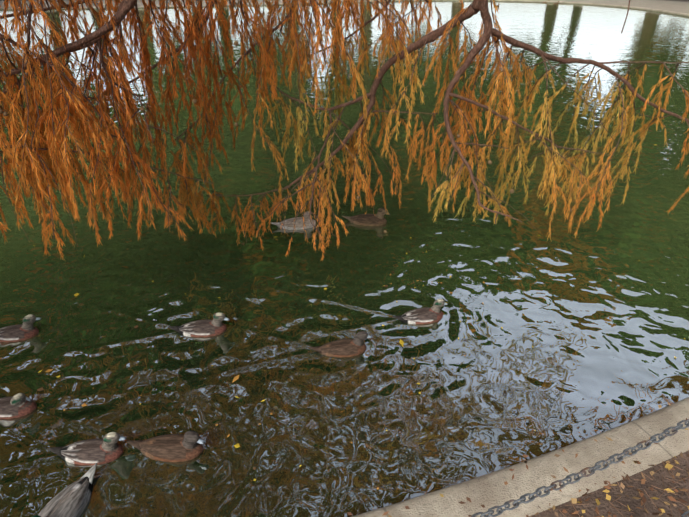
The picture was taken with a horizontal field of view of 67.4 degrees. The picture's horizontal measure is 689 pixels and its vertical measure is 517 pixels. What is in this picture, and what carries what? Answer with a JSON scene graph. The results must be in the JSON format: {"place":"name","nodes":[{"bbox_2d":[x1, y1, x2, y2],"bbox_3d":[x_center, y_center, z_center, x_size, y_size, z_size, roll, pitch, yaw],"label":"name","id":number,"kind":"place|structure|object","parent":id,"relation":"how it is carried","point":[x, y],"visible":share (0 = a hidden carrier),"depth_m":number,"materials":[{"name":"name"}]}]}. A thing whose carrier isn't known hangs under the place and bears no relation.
{"place":"outdoors","nodes":[
{"label":"outdoors","id":0,"kind":"place"},
{"bbox_2d":[0,21,572,232],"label":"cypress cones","id":1,"kind":"object","parent":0,"point":[142,109],"visible":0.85,"depth_m":2.92,"materials":[{"name":"brown plant"}]},
{"bbox_2d":[0,1,688,516],"bbox_3d":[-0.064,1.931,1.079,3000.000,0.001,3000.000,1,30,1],"label":"pond water","id":2,"kind":"structure","parent":0,"point":[592,335],"depth_m":3.88,"materials":[{"name":"green liquid"}]},
{"bbox_2d":[0,393,36,418],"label":"duck","id":3,"kind":"object","parent":2,"relation":"on","point":[18,405],"visible":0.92,"depth_m":2.89},
{"bbox_2d":[0,314,41,341],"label":"duck","id":4,"kind":"object","parent":2,"relation":"on","point":[26,329],"visible":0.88,"depth_m":3.48},
{"bbox_2d":[32,463,96,516],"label":"duck","id":5,"kind":"object","parent":2,"relation":"on","point":[71,500],"visible":0.98,"depth_m":2.39},
{"bbox_2d":[47,432,126,464],"bbox_3d":[-1.325,0.982,2.661,0.415,0.209,0.150,0,30,-1],"label":"duck","id":6,"kind":"object","parent":2,"relation":"on","point":[107,448],"visible":0.94,"depth_m":2.63},
{"bbox_2d":[126,431,204,461],"bbox_3d":[-0.922,0.967,2.683,0.433,0.218,0.157,2,30,3],"label":"duck","id":7,"kind":"object","parent":2,"relation":"on","point":[187,445],"visible":0.9,"depth_m":2.64},
{"bbox_2d":[168,312,229,336],"bbox_3d":[-0.997,0.466,3.549,0.434,0.218,0.155,-2,30,-4],"label":"duck","id":8,"kind":"object","parent":2,"relation":"on","point":[215,326],"visible":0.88,"depth_m":3.51},
{"bbox_2d":[270,211,315,229],"bbox_3d":[-0.493,-0.339,4.954,0.444,0.218,0.172,-5,30,-8],"label":"duck","id":9,"kind":"object","parent":2,"relation":"on","point":[298,224],"visible":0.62,"depth_m":4.91},
{"bbox_2d":[309,331,372,356],"bbox_3d":[-0.026,0.572,3.370,0.420,0.211,0.148,-3,30,-6],"label":"duck","id":10,"kind":"object","parent":2,"relation":"on","point":[347,347],"visible":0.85,"depth_m":3.34},
{"bbox_2d":[0,98,684,489],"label":"floating leaves","id":11,"kind":"object","parent":2,"relation":"on","point":[324,288],"visible":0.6,"depth_m":3.21,"materials":[{"name":"plant"}]},
{"bbox_2d":[342,208,389,225],"bbox_3d":[0.206,-0.392,5.025,0.477,0.239,0.172,3,30,5],"label":"duck","id":12,"kind":"object","parent":2,"relation":"on","point":[378,219],"visible":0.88,"depth_m":4.97},
{"bbox_2d":[392,299,447,323],"bbox_3d":[0.534,0.397,3.673,0.422,0.212,0.151,-6,31,-10],"label":"duck","id":13,"kind":"object","parent":2,"relation":"on","point":[427,315],"visible":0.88,"depth_m":3.64},
{"bbox_2d":[0,0,688,516],"bbox_3d":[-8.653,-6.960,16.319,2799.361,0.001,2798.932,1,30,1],"label":"ground","id":14,"kind":"structure","parent":0,"point":[656,480],"depth_m":2.37,"materials":[{"name":"brown soil"}]},
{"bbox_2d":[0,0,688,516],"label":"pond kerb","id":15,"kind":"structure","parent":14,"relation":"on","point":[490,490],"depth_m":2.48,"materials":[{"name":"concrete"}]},
{"bbox_2d":[471,419,688,516],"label":"chain fence","id":16,"kind":"object","parent":15,"relation":"on","point":[591,471],"visible":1,"depth_m":1.97,"materials":[{"name":"metal"}]},
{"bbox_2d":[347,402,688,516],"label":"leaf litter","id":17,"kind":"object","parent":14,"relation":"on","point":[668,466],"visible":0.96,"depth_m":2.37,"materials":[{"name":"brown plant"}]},
{"bbox_2d":[0,0,688,227],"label":"tree branches","id":18,"kind":"object","parent":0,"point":[125,7],"visible":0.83,"depth_m":2.96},
{"bbox_2d":[0,0,688,261],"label":"cypress","id":19,"kind":"object","parent":18,"relation":"on","point":[67,190],"depth_m":3.07,"materials":[{"name":"orange plant"}]},
{"bbox_2d":[0,0,688,13],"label":"path","id":20,"kind":"structure","parent":0,"point":[678,6],"depth_m":29.30,"materials":[{"name":"beige concrete"}]}
]}

